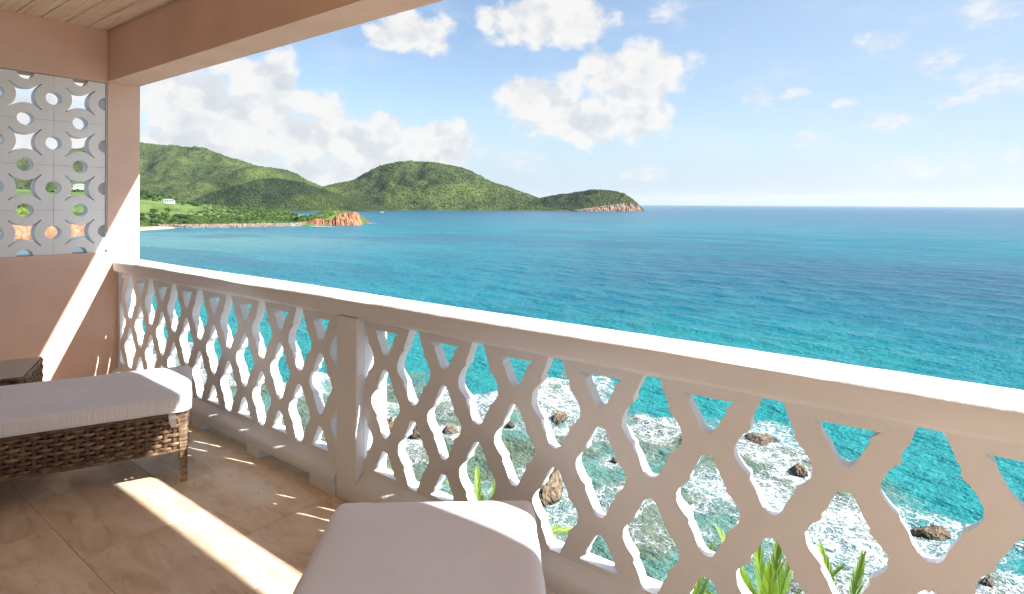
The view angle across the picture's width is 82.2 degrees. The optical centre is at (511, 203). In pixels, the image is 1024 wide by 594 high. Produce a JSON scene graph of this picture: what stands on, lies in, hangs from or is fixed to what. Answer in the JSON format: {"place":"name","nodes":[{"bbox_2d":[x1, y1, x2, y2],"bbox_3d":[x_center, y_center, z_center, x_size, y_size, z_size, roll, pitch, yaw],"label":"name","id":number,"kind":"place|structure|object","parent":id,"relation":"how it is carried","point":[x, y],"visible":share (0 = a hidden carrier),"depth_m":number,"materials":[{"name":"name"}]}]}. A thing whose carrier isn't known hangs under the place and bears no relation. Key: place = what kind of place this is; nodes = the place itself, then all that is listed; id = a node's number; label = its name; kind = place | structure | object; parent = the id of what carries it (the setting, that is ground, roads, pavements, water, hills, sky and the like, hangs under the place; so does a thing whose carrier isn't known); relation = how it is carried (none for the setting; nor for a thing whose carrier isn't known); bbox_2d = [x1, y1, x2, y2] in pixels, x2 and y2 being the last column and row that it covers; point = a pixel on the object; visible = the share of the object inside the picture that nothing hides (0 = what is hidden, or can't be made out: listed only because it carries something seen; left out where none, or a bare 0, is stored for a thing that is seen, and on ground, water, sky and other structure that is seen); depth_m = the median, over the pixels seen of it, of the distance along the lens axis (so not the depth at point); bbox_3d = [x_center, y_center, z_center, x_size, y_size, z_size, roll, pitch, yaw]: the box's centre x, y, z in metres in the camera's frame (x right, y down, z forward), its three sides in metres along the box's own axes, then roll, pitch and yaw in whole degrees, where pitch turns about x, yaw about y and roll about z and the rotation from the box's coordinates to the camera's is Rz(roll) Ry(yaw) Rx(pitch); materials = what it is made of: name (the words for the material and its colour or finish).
{"place":"outdoors","nodes":[
{"label":"outdoors","id":0,"kind":"place"},
{"bbox_2d":[12,223,140,240],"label":"shore cliff","id":1,"kind":"structure","parent":0,"point":[22,232],"depth_m":421.47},
{"bbox_2d":[13,143,255,188],"bbox_3d":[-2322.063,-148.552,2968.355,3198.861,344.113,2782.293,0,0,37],"label":"hills","id":2,"kind":"structure","parent":0,"point":[185,160],"depth_m":2759.92,"materials":[{"name":"green plant"}]},
{"bbox_2d":[16,142,317,187],"bbox_3d":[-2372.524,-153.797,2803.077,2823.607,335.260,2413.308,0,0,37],"label":"forest","id":3,"kind":"object","parent":2,"relation":"on","point":[157,151],"visible":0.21,"depth_m":2790.69,"materials":[{"name":"green plant"}]},
{"bbox_2d":[139,226,172,230],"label":"beach","id":4,"kind":"structure","parent":0,"point":[153,228],"depth_m":571.00,"materials":[{"name":"beige sand"}]},
{"bbox_2d":[12,189,303,219],"bbox_3d":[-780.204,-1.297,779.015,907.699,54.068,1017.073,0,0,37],"label":"headland slope","id":5,"kind":"structure","parent":0,"point":[146,206],"depth_m":755.73,"materials":[{"name":"green plant"}]},
{"bbox_2d":[72,184,83,189],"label":"villa","id":6,"kind":"object","parent":5,"relation":"on","point":[78,186],"visible":0.78,"depth_m":741.93,"materials":[{"name":"white paint"}]},
{"bbox_2d":[19,186,199,205],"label":"scrub","id":7,"kind":"object","parent":5,"relation":"on","point":[157,198],"visible":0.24,"depth_m":794.33,"materials":[{"name":"green plant"}]},
{"bbox_2d":[161,199,174,203],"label":"house","id":8,"kind":"structure","parent":5,"relation":"on","point":[169,201],"depth_m":792.46,"materials":[{"name":"grey paint"}]},
{"bbox_2d":[164,207,172,211],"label":"tree","id":9,"kind":"object","parent":5,"relation":"on","point":[169,209],"visible":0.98,"depth_m":733.48,"materials":[{"name":"green plant"}]},
{"bbox_2d":[139,216,244,225],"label":"scrub","id":10,"kind":"object","parent":5,"relation":"on","point":[145,222],"visible":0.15,"depth_m":670.13,"materials":[{"name":"green plant"}]},
{"bbox_2d":[178,214,244,220],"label":"scrub","id":11,"kind":"object","parent":5,"relation":"on","point":[206,218],"visible":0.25,"depth_m":719.29,"materials":[{"name":"green plant"}]},
{"bbox_2d":[170,203,298,223],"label":"scrub","id":12,"kind":"object","parent":5,"relation":"on","point":[257,211],"visible":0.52,"depth_m":823.67,"materials":[{"name":"green plant"}]},
{"bbox_2d":[0,417,349,593],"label":"floor","id":13,"kind":"structure","parent":0,"point":[230,515],"depth_m":2.81,"materials":[{"name":"tile"}]},
{"bbox_2d":[0,357,43,385],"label":"side table","id":14,"kind":"object","parent":13,"relation":"on","point":[20,371],"visible":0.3,"depth_m":3.86,"materials":[{"name":"brown wicker"}]},
{"bbox_2d":[0,252,106,380],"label":"side wall","id":15,"kind":"structure","parent":13,"relation":"on","point":[53,311],"depth_m":4.67,"materials":[{"name":"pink paint"}]},
{"bbox_2d":[0,68,106,257],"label":"breeze block screen","id":16,"kind":"object","parent":15,"relation":"on","point":[47,165],"visible":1,"depth_m":4.66,"materials":[{"name":"white paint"}]},
{"bbox_2d":[0,366,191,482],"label":"sun lounger","id":17,"kind":"object","parent":13,"relation":"on","point":[61,425],"visible":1,"depth_m":3.13,"materials":[{"name":"brown"}]},
{"bbox_2d":[0,0,442,373],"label":"balcony frame","id":18,"kind":"object","parent":13,"relation":"on","point":[128,59],"visible":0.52,"depth_m":4.52,"materials":[{"name":"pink paint"}]},
{"bbox_2d":[0,0,173,30],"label":"ceiling","id":19,"kind":"structure","parent":18,"relation":"attached to","point":[106,15],"depth_m":4.38,"materials":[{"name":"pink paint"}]},
{"bbox_2d":[293,501,545,593],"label":"sun lounger","id":20,"kind":"object","parent":13,"relation":"on","point":[474,547],"visible":1,"depth_m":1.79,"materials":[{"name":"white fabric"}]},
{"bbox_2d":[110,259,1023,593],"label":"balustrade","id":21,"kind":"object","parent":13,"relation":"on","point":[976,425],"visible":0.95,"depth_m":2.26,"materials":[{"name":"white paint"}]},
{"bbox_2d":[140,167,316,200],"bbox_3d":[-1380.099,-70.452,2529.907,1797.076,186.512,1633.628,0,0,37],"label":"hills","id":22,"kind":"structure","parent":0,"point":[247,172],"depth_m":2359.66,"materials":[{"name":"green plant"}]},
{"bbox_2d":[140,166,321,200],"bbox_3d":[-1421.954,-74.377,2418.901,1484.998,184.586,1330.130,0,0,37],"label":"forest","id":23,"kind":"object","parent":22,"relation":"on","point":[222,173],"visible":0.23,"depth_m":2399.27,"materials":[{"name":"green plant"}]},
{"bbox_2d":[149,224,330,227],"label":"spit","id":24,"kind":"structure","parent":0,"point":[301,225],"depth_m":679.87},
{"bbox_2d":[155,219,299,225],"bbox_3d":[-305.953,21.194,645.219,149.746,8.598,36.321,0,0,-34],"label":"scrub","id":25,"kind":"object","parent":24,"relation":"on","point":[228,222],"visible":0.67,"depth_m":633.37,"materials":[{"name":"green plant"}]},
{"bbox_2d":[158,222,306,227],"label":"sea wall boulders","id":26,"kind":"object","parent":24,"relation":"on","point":[205,225],"visible":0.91,"depth_m":622.39,"materials":[{"name":"stone"}]},
{"bbox_2d":[194,179,398,211],"bbox_3d":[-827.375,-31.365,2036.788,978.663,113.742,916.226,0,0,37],"label":"hills","id":27,"kind":"structure","parent":0,"point":[231,202],"depth_m":1861.63,"materials":[{"name":"green plant"}]},
{"bbox_2d":[191,178,390,209],"bbox_3d":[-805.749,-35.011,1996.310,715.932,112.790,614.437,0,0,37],"label":"forest","id":28,"kind":"object","parent":27,"relation":"on","point":[336,196],"visible":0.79,"depth_m":1894.66,"materials":[{"name":"green plant"}]},
{"bbox_2d":[295,211,366,224],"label":"bluff","id":29,"kind":"structure","parent":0,"point":[363,219],"depth_m":710.56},
{"bbox_2d":[299,210,343,219],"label":"scrub","id":30,"kind":"object","parent":29,"relation":"on","point":[337,211],"visible":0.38,"depth_m":722.08,"materials":[{"name":"green plant"}]},
{"bbox_2d":[301,212,368,224],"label":"bluff cliff","id":31,"kind":"structure","parent":0,"point":[349,218],"depth_m":702.06,"materials":[{"name":"brown stone"}]},
{"bbox_2d":[291,212,334,220],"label":"scrub","id":32,"kind":"object","parent":31,"relation":"on","point":[309,217],"visible":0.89,"depth_m":695.70,"materials":[{"name":"green plant"}]},
{"bbox_2d":[319,161,567,210],"bbox_3d":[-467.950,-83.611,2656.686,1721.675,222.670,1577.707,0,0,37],"label":"hill","id":33,"kind":"structure","parent":0,"point":[425,202],"depth_m":2379.31,"materials":[{"name":"green plant"}]},
{"bbox_2d":[322,160,560,209],"bbox_3d":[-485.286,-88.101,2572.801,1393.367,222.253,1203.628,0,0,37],"label":"forest","id":34,"kind":"object","parent":33,"relation":"on","point":[399,163],"visible":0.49,"depth_m":2423.24,"materials":[{"name":"green plant"}]},
{"bbox_2d":[0,0,1023,206],"label":"sky","id":35,"kind":"structure","parent":0,"point":[920,103],"materials":[{"name":"blue"}]},
{"bbox_2d":[13,205,1023,593],"bbox_3d":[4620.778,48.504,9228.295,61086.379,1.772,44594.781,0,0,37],"label":"sea","id":36,"kind":"structure","parent":0,"point":[933,291],"depth_m":161.11,"materials":[{"name":"liquid"}]},
{"bbox_2d":[386,417,392,430],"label":"rock","id":37,"kind":"object","parent":36,"relation":"in","point":[390,422],"visible":0.18,"depth_m":67.61,"materials":[{"name":"brown stone"}]},
{"bbox_2d":[408,425,420,439],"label":"rock","id":38,"kind":"object","parent":36,"relation":"in","point":[415,435],"visible":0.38,"depth_m":66.37,"materials":[{"name":"brown stone"}]},
{"bbox_2d":[442,425,457,434],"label":"rock","id":39,"kind":"object","parent":36,"relation":"in","point":[448,429],"visible":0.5,"depth_m":67.02,"materials":[{"name":"brown stone"}]},
{"bbox_2d":[505,421,514,428],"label":"rock","id":40,"kind":"object","parent":36,"relation":"in","point":[510,424],"visible":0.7,"depth_m":69.49,"materials":[{"name":"brown stone"}]},
{"bbox_2d":[539,468,563,506],"bbox_3d":[3.043,26.759,52.346,3.448,5.971,3.973,0,0,2],"label":"rock","id":41,"kind":"object","parent":36,"relation":"in","point":[550,491],"visible":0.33,"depth_m":52.02,"materials":[{"name":"beige stone"}]},
{"bbox_2d":[552,411,567,425],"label":"rock","id":42,"kind":"object","parent":36,"relation":"in","point":[559,417],"visible":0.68,"depth_m":71.66,"materials":[{"name":"brown stone"}]},
{"bbox_2d":[745,433,779,445],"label":"rock","id":43,"kind":"object","parent":36,"relation":"in","point":[764,439],"visible":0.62,"depth_m":65.50,"materials":[{"name":"brown stone"}]},
{"bbox_2d":[788,463,807,477],"bbox_3d":[28.181,26.928,57.923,2.099,2.479,2.135,0,0,-16],"label":"rock","id":44,"kind":"object","parent":36,"relation":"in","point":[799,470],"visible":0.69,"depth_m":57.36,"materials":[{"name":"brown stone"}]},
{"bbox_2d":[910,524,950,541],"bbox_3d":[33.633,26.868,46.951,3.375,2.176,2.636,0,0,-27],"label":"rock","id":45,"kind":"object","parent":36,"relation":"in","point":[936,533],"visible":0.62,"depth_m":46.64,"materials":[{"name":"beige stone"}]},
{"bbox_2d":[978,576,994,587],"bbox_3d":[33.309,26.812,41.250,2.210,1.417,1.648,0,0,-3],"label":"rock","id":46,"kind":"object","parent":36,"relation":"in","point":[988,581],"visible":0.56,"depth_m":40.83,"materials":[{"name":"beige stone"}]},
{"bbox_2d":[533,190,643,210],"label":"cape","id":47,"kind":"object","parent":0,"point":[584,201],"visible":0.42,"depth_m":2369.52,"materials":[{"name":"green plant"}]},
{"bbox_2d":[528,189,643,209],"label":"forest","id":48,"kind":"object","parent":47,"relation":"on","point":[544,199],"visible":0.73,"depth_m":2379.38,"materials":[{"name":"green plant"}]},
{"bbox_2d":[571,203,641,210],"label":"cape cliff","id":49,"kind":"structure","parent":0,"point":[624,207],"depth_m":2234.18,"materials":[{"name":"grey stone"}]},
{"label":"cliff slope","id":50,"kind":"structure","parent":0,"visible":0},
{"bbox_2d":[444,466,573,533],"bbox_3d":[-0.338,7.655,7.962,2.930,8.345,2.646,0,0,-12],"label":"palm tree","id":51,"kind":"object","parent":50,"relation":"on","point":[477,484],"visible":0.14,"depth_m":7.94,"materials":[{"name":"green plant"}]},
{"bbox_2d":[692,539,716,593],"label":"palm tree","id":52,"kind":"object","parent":50,"relation":"on","point":[697,588],"visible":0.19,"depth_m":6.98,"materials":[{"name":"green plant"}]},
{"bbox_2d":[704,525,848,593],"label":"palm tree","id":53,"kind":"object","parent":50,"relation":"on","point":[771,574],"visible":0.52,"depth_m":7.44,"materials":[{"name":"green plant"}]},
{"bbox_2d":[756,540,866,593],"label":"palm tree","id":54,"kind":"object","parent":50,"relation":"on","point":[856,579],"visible":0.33,"depth_m":8.01,"materials":[{"name":"green plant"}]},
{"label":"left shore","id":55,"kind":"structure","parent":0,"visible":0},
{"bbox_2d":[16,207,29,216],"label":"scrub","id":56,"kind":"object","parent":55,"relation":"on","point":[22,211],"visible":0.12,"depth_m":471.58,"materials":[{"name":"green plant"}]}
]}

